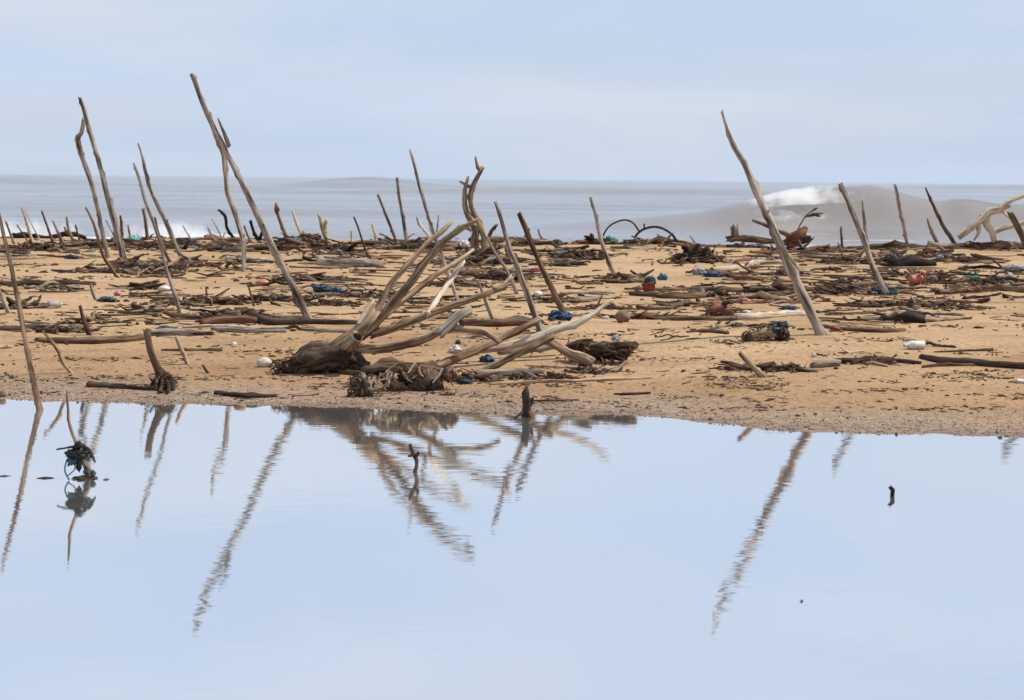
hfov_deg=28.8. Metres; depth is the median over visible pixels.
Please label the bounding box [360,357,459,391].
root bundle
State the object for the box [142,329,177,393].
tree stump
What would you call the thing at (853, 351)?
driftwood piece
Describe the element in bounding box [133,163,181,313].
driftwood pole
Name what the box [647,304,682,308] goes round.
driftwood piece
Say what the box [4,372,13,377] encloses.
driftwood piece
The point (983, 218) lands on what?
driftwood tree
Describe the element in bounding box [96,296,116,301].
rag
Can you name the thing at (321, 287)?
rag
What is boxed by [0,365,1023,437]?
gravel
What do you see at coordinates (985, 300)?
driftwood piece
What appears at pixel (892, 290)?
rope tangle
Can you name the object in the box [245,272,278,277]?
driftwood piece
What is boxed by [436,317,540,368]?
driftwood limb
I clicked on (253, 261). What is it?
driftwood piece
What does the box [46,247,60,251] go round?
driftwood piece
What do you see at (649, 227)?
wire hoop
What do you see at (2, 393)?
stone
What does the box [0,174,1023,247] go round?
sea water
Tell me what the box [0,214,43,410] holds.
driftwood pole
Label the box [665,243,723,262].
upturned root
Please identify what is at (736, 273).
driftwood piece
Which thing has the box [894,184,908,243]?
driftwood pole
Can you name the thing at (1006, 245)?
driftwood log
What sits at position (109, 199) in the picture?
driftwood pole
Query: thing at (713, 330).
driftwood log
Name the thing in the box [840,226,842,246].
driftwood pole
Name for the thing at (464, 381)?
rag
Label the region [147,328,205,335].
driftwood log
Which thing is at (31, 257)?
driftwood log
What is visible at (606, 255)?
driftwood pole
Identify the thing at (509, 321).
driftwood log
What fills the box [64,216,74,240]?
driftwood stick
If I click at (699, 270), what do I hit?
plastic bag
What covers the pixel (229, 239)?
driftwood piece
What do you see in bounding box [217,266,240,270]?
driftwood piece
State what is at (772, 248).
driftwood piece
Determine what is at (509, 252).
driftwood pole
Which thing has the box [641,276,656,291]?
bucket
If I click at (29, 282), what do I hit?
driftwood log
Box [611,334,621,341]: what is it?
plastic bag
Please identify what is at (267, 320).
driftwood log
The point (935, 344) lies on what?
driftwood piece
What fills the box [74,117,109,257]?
driftwood pole
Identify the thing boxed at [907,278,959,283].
driftwood piece
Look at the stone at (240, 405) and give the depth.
13.85 m
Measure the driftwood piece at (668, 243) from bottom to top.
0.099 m
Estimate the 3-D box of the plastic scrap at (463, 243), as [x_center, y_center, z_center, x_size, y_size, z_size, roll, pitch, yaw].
[-0.808,-1.760,33.389,0.196,0.169,0.168,-2,5,-26]
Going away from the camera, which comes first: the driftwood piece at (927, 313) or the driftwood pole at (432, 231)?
the driftwood piece at (927, 313)
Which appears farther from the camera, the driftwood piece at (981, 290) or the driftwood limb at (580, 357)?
the driftwood piece at (981, 290)
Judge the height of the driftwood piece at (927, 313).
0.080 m
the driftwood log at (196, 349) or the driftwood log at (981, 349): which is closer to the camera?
the driftwood log at (981, 349)
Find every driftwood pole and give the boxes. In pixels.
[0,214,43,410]
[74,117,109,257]
[78,97,126,258]
[85,207,117,276]
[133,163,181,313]
[137,143,183,260]
[154,217,170,261]
[190,73,312,318]
[207,227,216,239]
[210,112,245,271]
[217,209,235,237]
[243,225,251,241]
[246,282,254,305]
[249,220,262,241]
[274,202,286,236]
[292,209,302,238]
[317,214,332,242]
[353,217,371,258]
[371,223,376,240]
[377,194,397,242]
[396,177,407,239]
[409,149,459,300]
[416,216,433,241]
[478,283,493,318]
[486,236,518,293]
[488,224,497,236]
[494,201,543,331]
[517,212,566,312]
[589,197,615,273]
[721,110,827,335]
[838,183,889,294]
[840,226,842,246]
[862,199,868,242]
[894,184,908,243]
[925,187,955,242]
[927,218,938,242]
[1007,212,1023,246]
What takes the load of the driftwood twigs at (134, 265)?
on the sand
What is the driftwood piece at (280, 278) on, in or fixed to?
on the sand
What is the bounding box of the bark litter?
[0,238,1023,411]
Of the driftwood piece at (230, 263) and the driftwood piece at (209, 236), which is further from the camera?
the driftwood piece at (209, 236)
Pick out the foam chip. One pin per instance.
(1018, 380)
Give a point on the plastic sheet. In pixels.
(1015, 267)
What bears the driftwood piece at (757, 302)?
on the sand
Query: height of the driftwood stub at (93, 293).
0.476 m
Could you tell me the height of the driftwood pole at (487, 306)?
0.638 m
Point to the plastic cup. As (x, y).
(454, 348)
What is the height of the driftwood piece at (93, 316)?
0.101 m
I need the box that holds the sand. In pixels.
[0,236,1023,436]
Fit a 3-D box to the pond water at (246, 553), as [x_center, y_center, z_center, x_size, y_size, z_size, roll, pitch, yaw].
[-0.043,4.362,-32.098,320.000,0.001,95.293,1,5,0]
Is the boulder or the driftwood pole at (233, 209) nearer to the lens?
the boulder
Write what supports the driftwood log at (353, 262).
on the sand
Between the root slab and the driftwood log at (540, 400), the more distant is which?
the root slab
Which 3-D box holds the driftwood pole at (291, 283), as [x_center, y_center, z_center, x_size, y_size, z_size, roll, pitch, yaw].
[-2.280,-1.226,18.003,1.245,2.512,0.103,0,5,-12]
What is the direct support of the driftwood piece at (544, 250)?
on the sand
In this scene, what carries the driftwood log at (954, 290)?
on the sand
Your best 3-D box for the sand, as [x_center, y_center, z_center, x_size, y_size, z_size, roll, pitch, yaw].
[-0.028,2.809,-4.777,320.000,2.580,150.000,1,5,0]
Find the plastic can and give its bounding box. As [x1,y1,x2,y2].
[908,271,925,284]
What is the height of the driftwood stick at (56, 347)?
0.590 m
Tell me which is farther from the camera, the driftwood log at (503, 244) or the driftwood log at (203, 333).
the driftwood log at (503, 244)
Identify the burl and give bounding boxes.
[741,321,794,341]
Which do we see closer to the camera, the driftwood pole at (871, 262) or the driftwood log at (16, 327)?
the driftwood log at (16, 327)
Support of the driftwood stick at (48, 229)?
on the sand
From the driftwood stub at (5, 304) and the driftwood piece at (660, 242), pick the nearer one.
the driftwood stub at (5, 304)
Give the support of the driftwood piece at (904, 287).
on the sand
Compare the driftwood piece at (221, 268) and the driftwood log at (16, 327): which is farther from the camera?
the driftwood piece at (221, 268)
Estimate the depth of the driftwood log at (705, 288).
22.25 m
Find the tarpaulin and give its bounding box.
[963,275,980,280]
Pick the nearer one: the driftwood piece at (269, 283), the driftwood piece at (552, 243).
the driftwood piece at (269, 283)
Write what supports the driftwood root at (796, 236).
on the sand
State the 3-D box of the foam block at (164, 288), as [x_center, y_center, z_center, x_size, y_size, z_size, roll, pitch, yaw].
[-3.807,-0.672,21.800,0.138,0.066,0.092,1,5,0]
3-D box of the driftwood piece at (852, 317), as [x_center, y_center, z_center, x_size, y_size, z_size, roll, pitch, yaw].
[3.308,-0.313,18.344,0.566,0.120,0.076,-1,5,-16]
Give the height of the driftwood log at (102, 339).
0.110 m
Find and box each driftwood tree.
[269,218,513,375]
[957,194,1023,242]
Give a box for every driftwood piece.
[0,254,36,256]
[0,288,20,294]
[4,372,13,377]
[12,231,86,239]
[24,281,79,288]
[35,284,46,290]
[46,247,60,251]
[52,283,84,289]
[71,317,85,325]
[86,311,101,321]
[176,237,249,241]
[183,303,211,305]
[204,232,239,238]
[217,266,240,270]
[224,254,266,259]
[225,261,252,269]
[233,259,302,262]
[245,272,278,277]
[248,278,302,286]
[275,276,300,281]
[284,322,305,330]
[301,255,316,261]
[365,236,420,244]
[365,254,401,258]
[377,233,391,240]
[384,233,415,239]
[394,309,422,312]
[457,335,489,338]
[458,271,484,275]
[496,297,515,298]
[513,248,545,251]
[524,235,550,244]
[524,248,563,251]
[549,241,589,249]
[560,291,614,293]
[565,286,584,288]
[572,279,603,284]
[612,247,662,250]
[636,301,705,309]
[641,233,684,243]
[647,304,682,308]
[655,334,678,336]
[657,234,664,244]
[658,242,675,246]
[660,335,689,340]
[667,236,726,247]
[670,242,716,246]
[685,269,747,274]
[714,338,740,343]
[715,321,747,326]
[730,291,792,300]
[740,295,799,303]
[745,262,762,267]
[748,255,768,256]
[749,243,797,252]
[766,394,788,398]
[771,278,824,290]
[772,290,794,294]
[810,293,830,300]
[829,276,906,281]
[835,250,858,251]
[843,310,898,319]
[843,349,863,352]
[867,286,916,294]
[874,300,927,305]
[894,286,926,289]
[898,305,963,315]
[901,316,972,322]
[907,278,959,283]
[921,312,938,316]
[925,341,956,347]
[927,281,972,291]
[931,324,957,327]
[932,285,997,291]
[943,296,989,302]
[952,270,992,276]
[961,292,1000,299]
[966,258,1002,269]
[971,244,991,248]
[997,274,1023,278]
[1002,294,1023,297]
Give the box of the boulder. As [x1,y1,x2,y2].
[615,310,630,321]
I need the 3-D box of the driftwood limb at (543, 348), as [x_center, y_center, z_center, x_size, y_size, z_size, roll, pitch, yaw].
[0.143,-0.006,16.001,0.543,0.090,0.066,0,5,-10]
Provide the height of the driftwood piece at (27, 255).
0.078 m
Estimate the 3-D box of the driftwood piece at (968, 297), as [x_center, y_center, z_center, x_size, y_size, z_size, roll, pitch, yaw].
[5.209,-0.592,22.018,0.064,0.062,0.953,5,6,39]
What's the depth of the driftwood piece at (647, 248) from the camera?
32.66 m
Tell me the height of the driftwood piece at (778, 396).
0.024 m
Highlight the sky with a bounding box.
[0,0,1023,183]
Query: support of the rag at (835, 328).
on the driftwood log at (862, 329)
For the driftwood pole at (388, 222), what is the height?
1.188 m
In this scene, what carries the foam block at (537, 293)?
on the sand
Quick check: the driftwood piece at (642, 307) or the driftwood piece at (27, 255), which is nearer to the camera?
the driftwood piece at (642, 307)
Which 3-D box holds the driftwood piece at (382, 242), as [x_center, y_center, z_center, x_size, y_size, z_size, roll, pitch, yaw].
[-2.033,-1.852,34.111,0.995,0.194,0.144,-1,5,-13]
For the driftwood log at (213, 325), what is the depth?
17.54 m
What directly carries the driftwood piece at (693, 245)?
on the sand
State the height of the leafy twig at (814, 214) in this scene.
0.593 m
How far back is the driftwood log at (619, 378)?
14.87 m
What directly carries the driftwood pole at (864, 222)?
on the sand
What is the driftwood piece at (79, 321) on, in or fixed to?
on the sand
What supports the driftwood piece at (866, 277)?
on the sand
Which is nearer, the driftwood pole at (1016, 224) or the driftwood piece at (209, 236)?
the driftwood pole at (1016, 224)
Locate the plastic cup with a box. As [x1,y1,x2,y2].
[448,345,460,352]
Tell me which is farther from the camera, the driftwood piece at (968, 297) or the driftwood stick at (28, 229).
the driftwood stick at (28, 229)
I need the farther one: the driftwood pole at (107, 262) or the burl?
the driftwood pole at (107, 262)
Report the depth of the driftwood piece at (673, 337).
16.84 m
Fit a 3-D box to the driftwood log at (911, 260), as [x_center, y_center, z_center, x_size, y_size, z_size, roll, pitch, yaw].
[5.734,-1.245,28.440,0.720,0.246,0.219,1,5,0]
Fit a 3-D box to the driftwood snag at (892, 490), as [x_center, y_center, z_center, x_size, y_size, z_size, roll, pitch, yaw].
[1.939,0.874,10.224,0.043,0.367,0.042,1,5,0]
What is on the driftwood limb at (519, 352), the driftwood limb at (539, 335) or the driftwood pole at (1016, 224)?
the driftwood limb at (539, 335)
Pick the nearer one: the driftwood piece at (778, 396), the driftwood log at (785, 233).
the driftwood piece at (778, 396)
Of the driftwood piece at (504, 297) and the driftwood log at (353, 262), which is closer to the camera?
the driftwood piece at (504, 297)
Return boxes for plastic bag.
[64,254,78,258]
[329,286,344,292]
[478,354,494,361]
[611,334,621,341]
[644,275,654,282]
[692,266,705,274]
[702,271,723,276]
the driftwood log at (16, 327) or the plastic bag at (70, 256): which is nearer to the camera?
the driftwood log at (16, 327)
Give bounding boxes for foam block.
[158,286,169,290]
[533,290,542,296]
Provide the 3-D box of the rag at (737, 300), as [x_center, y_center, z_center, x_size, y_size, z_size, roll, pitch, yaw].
[2.388,-0.504,20.595,0.195,0.078,0.127,1,5,0]
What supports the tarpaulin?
on the sand
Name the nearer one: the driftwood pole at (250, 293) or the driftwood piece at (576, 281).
the driftwood pole at (250, 293)
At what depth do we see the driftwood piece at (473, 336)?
16.92 m
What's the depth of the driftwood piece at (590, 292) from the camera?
21.65 m
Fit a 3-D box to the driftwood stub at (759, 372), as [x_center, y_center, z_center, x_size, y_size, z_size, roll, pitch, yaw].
[1.893,0.222,14.824,0.435,0.426,0.071,1,5,0]
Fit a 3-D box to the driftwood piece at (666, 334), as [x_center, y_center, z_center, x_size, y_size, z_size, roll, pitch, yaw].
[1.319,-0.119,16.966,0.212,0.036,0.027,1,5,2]
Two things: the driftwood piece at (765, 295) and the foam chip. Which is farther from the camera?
the driftwood piece at (765, 295)
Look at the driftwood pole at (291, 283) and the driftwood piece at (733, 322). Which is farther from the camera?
the driftwood pole at (291, 283)
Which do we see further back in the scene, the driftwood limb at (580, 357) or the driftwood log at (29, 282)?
the driftwood log at (29, 282)
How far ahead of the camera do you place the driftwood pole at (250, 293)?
19.75 m
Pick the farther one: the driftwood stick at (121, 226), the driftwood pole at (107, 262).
the driftwood stick at (121, 226)
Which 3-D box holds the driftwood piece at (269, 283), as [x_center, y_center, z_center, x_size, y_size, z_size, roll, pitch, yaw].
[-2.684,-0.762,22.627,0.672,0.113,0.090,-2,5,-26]
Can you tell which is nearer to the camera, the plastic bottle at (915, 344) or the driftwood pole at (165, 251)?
the plastic bottle at (915, 344)
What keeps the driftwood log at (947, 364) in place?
on the sand
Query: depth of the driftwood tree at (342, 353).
15.28 m
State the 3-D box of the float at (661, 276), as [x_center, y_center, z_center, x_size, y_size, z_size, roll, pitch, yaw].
[1.830,-0.886,24.234,0.139,0.114,0.090,1,5,0]
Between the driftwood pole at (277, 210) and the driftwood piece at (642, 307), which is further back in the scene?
the driftwood pole at (277, 210)
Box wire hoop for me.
[602,219,678,242]
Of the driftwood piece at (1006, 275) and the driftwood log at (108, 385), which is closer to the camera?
the driftwood log at (108, 385)
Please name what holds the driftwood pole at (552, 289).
on the sand
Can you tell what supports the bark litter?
on the sand
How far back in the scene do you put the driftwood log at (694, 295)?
21.15 m
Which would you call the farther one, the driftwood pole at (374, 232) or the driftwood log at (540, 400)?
the driftwood pole at (374, 232)
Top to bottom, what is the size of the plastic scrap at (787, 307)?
0.064 m
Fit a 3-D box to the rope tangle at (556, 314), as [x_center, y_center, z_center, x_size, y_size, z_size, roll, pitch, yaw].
[0.445,-0.315,18.419,0.234,0.110,0.202,1,5,0]
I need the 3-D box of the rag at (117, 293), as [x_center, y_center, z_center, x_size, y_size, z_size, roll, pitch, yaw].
[-4.191,-0.592,21.123,0.076,0.084,0.058,3,5,26]
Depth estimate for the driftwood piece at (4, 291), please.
21.18 m
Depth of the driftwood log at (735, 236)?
35.41 m
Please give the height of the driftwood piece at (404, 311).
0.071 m
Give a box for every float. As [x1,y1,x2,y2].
[255,279,268,283]
[257,357,271,366]
[657,273,667,279]
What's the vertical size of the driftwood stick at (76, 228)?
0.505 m
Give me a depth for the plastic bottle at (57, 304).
19.29 m
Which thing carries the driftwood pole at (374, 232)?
on the sand
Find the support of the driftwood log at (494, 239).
on the sand
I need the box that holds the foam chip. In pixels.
[1012,379,1023,382]
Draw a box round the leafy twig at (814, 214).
[798,208,822,228]
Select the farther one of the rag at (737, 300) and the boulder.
the rag at (737, 300)
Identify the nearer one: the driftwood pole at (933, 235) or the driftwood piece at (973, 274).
the driftwood piece at (973, 274)
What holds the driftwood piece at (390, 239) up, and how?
on the sand
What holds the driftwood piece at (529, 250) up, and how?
on the sand
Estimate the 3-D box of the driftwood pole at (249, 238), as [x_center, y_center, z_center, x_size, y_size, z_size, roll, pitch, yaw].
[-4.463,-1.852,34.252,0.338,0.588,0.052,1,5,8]
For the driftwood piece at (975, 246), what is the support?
on the sand
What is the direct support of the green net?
on the sand
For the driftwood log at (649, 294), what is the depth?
21.41 m
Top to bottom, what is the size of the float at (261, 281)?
0.091 m
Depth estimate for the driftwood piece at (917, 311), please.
19.20 m
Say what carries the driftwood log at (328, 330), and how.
on the sand
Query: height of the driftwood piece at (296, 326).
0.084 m
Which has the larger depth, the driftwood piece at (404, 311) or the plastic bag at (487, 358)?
the driftwood piece at (404, 311)
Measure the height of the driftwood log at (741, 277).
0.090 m
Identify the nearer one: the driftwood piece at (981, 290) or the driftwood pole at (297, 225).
the driftwood piece at (981, 290)
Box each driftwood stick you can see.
[5,221,15,243]
[17,225,28,242]
[21,207,33,242]
[25,210,42,242]
[41,210,54,242]
[42,330,73,372]
[52,220,63,242]
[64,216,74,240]
[75,225,80,240]
[119,215,123,238]
[142,208,148,239]
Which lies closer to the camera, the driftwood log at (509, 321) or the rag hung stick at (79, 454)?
the rag hung stick at (79, 454)
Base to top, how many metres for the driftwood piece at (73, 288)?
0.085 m
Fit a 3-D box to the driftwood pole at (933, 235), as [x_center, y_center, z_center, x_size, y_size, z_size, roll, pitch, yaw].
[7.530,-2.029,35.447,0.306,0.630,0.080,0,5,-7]
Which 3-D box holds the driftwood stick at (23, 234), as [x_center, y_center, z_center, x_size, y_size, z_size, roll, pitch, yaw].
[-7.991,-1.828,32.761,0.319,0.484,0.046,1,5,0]
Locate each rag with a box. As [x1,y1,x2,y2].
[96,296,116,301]
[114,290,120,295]
[155,325,177,328]
[312,283,331,291]
[456,378,471,383]
[734,298,751,302]
[829,326,841,329]
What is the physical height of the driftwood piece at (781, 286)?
0.173 m
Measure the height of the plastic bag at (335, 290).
0.120 m
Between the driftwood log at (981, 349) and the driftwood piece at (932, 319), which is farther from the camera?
the driftwood piece at (932, 319)
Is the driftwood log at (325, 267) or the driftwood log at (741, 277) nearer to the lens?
the driftwood log at (741, 277)
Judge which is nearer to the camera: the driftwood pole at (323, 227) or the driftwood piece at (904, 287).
the driftwood piece at (904, 287)
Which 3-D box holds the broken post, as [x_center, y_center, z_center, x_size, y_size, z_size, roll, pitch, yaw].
[0.086,0.392,13.427,0.143,0.307,0.153,1,5,0]
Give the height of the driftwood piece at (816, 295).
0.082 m
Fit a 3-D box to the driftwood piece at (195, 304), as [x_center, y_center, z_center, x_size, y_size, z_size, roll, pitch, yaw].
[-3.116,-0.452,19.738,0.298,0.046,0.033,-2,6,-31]
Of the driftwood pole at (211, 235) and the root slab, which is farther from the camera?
the driftwood pole at (211, 235)
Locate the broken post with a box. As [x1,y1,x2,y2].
[514,385,534,417]
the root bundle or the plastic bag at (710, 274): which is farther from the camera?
the plastic bag at (710, 274)
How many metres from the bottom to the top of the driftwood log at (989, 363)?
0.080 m
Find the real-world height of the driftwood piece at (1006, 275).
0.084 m
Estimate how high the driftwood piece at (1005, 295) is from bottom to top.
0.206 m
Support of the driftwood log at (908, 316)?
on the sand
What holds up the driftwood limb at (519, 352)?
on the sand
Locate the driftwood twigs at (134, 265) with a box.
[0,230,1023,381]
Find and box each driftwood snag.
[407,444,418,471]
[888,486,894,495]
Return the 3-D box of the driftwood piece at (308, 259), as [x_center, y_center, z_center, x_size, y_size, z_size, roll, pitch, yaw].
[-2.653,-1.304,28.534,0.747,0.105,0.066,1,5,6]
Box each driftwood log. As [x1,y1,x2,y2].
[0,256,46,259]
[0,279,96,285]
[0,324,63,330]
[34,333,144,343]
[86,381,158,390]
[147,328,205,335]
[161,348,222,350]
[182,324,300,328]
[190,331,214,335]
[198,315,257,324]
[211,326,285,332]
[214,390,277,397]
[247,310,357,324]
[289,265,352,268]
[303,327,349,332]
[315,256,382,266]
[459,317,543,326]
[474,368,544,374]
[489,236,547,242]
[489,376,652,384]
[498,239,518,247]
[534,399,578,401]
[613,392,650,394]
[624,286,746,292]
[629,291,691,296]
[645,315,737,320]
[655,292,706,298]
[686,329,728,333]
[709,259,782,271]
[718,271,764,280]
[725,224,786,244]
[733,310,806,319]
[752,219,790,236]
[810,359,840,367]
[822,324,905,331]
[835,356,921,363]
[838,240,927,249]
[865,320,895,322]
[880,310,925,322]
[888,254,937,265]
[919,354,1023,368]
[921,362,977,367]
[926,241,972,248]
[934,348,993,352]
[935,285,990,294]
[984,282,1023,292]
[985,240,1023,249]
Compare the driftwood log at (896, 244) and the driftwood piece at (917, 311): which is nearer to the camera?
the driftwood piece at (917, 311)
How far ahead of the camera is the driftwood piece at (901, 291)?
22.14 m
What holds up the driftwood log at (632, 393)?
on the sand
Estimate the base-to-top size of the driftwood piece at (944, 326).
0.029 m
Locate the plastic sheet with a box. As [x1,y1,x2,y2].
[1001,264,1023,270]
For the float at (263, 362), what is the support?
on the sand
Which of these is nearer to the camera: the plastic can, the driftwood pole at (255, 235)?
the plastic can
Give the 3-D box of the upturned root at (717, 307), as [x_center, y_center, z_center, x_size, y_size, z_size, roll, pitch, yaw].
[1.966,-0.367,18.464,0.465,0.205,0.314,1,5,0]
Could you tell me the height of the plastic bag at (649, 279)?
0.130 m
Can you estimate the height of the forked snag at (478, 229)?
1.587 m
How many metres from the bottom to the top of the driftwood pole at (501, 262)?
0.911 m
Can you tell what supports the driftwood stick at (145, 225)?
on the sand
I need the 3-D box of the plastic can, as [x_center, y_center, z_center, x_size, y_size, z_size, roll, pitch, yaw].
[4.936,-0.876,24.278,0.187,0.175,0.146,0,5,-10]
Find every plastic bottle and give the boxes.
[47,301,62,307]
[903,341,925,348]
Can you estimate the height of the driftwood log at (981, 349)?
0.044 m
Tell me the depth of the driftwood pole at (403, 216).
35.09 m
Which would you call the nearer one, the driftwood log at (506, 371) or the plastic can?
the driftwood log at (506, 371)
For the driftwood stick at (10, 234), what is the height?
0.545 m
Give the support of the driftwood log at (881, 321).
on the sand
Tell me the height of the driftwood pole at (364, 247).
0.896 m
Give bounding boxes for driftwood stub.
[0,290,10,312]
[79,304,91,334]
[89,283,96,299]
[174,335,189,364]
[738,351,766,377]
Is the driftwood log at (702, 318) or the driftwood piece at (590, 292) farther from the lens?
the driftwood piece at (590, 292)
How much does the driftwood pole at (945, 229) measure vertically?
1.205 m
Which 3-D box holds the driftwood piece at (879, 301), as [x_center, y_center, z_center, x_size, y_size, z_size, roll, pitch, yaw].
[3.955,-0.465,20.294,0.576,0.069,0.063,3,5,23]
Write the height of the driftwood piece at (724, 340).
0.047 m
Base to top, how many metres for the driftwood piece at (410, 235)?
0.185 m
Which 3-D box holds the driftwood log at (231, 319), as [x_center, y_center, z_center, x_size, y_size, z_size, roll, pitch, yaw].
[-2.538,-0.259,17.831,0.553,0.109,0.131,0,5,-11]
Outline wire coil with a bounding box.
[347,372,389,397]
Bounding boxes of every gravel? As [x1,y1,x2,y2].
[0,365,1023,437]
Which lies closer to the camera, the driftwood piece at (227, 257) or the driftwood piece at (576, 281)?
the driftwood piece at (576, 281)
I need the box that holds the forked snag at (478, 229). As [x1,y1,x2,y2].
[453,156,502,256]
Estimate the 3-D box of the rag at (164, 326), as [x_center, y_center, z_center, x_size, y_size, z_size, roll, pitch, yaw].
[-3.003,-0.168,17.296,0.224,0.096,0.160,1,5,0]
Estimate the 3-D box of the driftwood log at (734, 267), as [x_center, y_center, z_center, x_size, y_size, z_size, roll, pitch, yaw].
[3.220,-1.173,27.684,0.458,0.148,2.543,4,6,32]
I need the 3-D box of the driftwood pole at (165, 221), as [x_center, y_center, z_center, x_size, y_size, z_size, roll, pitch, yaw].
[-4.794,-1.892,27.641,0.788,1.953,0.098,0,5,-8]
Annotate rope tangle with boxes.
[547,310,572,319]
[871,287,898,294]
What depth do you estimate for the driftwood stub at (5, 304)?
18.66 m
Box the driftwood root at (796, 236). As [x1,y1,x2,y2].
[784,226,811,247]
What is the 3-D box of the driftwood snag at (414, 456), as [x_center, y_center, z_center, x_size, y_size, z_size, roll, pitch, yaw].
[-0.559,0.738,10.879,0.107,0.460,0.032,1,5,0]
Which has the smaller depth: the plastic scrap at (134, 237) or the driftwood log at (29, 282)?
the driftwood log at (29, 282)
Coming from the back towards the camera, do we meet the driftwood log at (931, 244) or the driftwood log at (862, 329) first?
the driftwood log at (931, 244)
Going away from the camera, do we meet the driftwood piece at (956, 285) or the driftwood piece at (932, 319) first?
the driftwood piece at (932, 319)
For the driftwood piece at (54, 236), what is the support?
on the sand
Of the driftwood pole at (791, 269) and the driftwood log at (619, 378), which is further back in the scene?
the driftwood pole at (791, 269)
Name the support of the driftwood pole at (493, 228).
on the sand
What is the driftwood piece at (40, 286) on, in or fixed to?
on the sand
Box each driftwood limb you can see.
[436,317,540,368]
[479,299,613,353]
[481,333,554,369]
[497,345,553,354]
[544,333,595,366]
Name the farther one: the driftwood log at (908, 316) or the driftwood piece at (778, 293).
the driftwood piece at (778, 293)
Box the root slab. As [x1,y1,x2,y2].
[559,338,645,364]
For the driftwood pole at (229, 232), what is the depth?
35.14 m
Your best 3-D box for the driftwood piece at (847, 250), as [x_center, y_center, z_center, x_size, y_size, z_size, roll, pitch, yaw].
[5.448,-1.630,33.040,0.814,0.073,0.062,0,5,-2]
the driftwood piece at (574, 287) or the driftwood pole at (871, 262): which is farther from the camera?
the driftwood piece at (574, 287)
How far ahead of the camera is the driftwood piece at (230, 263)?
26.25 m
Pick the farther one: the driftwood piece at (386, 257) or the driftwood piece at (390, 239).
the driftwood piece at (390, 239)
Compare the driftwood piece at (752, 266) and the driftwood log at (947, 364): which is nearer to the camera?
the driftwood log at (947, 364)
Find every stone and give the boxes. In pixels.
[0,390,5,396]
[234,403,245,406]
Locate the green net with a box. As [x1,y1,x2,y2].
[602,235,618,244]
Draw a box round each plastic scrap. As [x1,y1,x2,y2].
[126,235,141,239]
[458,240,469,246]
[527,267,540,271]
[778,305,797,309]
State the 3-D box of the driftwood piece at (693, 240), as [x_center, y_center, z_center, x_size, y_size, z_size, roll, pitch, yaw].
[3.283,-1.922,35.419,1.077,0.228,0.169,1,5,5]
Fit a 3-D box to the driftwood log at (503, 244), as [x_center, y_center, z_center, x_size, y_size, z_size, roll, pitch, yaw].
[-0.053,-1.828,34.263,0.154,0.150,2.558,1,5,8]
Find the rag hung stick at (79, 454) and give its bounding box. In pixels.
[56,391,97,480]
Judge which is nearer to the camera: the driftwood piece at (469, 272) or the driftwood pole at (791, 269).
the driftwood pole at (791, 269)
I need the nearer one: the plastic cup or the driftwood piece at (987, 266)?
the plastic cup
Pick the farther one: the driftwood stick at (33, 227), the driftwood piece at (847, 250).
the driftwood stick at (33, 227)
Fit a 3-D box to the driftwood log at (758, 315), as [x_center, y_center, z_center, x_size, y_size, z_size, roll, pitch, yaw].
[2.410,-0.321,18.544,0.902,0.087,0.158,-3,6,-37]
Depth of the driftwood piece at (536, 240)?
35.24 m
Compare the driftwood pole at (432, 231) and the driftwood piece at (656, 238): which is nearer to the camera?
the driftwood pole at (432, 231)
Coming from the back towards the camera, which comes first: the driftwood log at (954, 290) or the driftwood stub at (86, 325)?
the driftwood log at (954, 290)
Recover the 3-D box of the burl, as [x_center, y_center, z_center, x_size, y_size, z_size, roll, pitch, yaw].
[2.122,-0.152,16.513,0.450,0.180,0.304,1,5,0]
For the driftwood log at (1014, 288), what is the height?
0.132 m
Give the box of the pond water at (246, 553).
[0,399,1023,699]
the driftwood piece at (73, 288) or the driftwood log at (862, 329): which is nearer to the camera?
the driftwood log at (862, 329)
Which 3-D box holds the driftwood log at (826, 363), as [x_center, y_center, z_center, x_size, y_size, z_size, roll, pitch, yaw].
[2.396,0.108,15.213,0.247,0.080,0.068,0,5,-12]
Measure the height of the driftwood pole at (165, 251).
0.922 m
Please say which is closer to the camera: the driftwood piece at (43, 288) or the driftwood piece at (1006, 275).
the driftwood piece at (43, 288)
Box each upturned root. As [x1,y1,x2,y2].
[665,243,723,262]
[702,299,746,315]
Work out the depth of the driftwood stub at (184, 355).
15.63 m
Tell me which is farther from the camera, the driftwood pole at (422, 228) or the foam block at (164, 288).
the driftwood pole at (422, 228)
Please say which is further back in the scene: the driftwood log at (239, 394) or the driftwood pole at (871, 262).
the driftwood pole at (871, 262)
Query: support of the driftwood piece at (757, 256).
on the sand
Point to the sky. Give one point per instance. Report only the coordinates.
(834, 91)
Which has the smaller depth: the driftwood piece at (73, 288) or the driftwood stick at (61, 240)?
the driftwood piece at (73, 288)
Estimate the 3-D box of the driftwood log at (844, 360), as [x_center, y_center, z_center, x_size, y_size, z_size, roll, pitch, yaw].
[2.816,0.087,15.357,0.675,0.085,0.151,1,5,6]
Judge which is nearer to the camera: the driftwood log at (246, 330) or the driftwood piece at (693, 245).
the driftwood log at (246, 330)

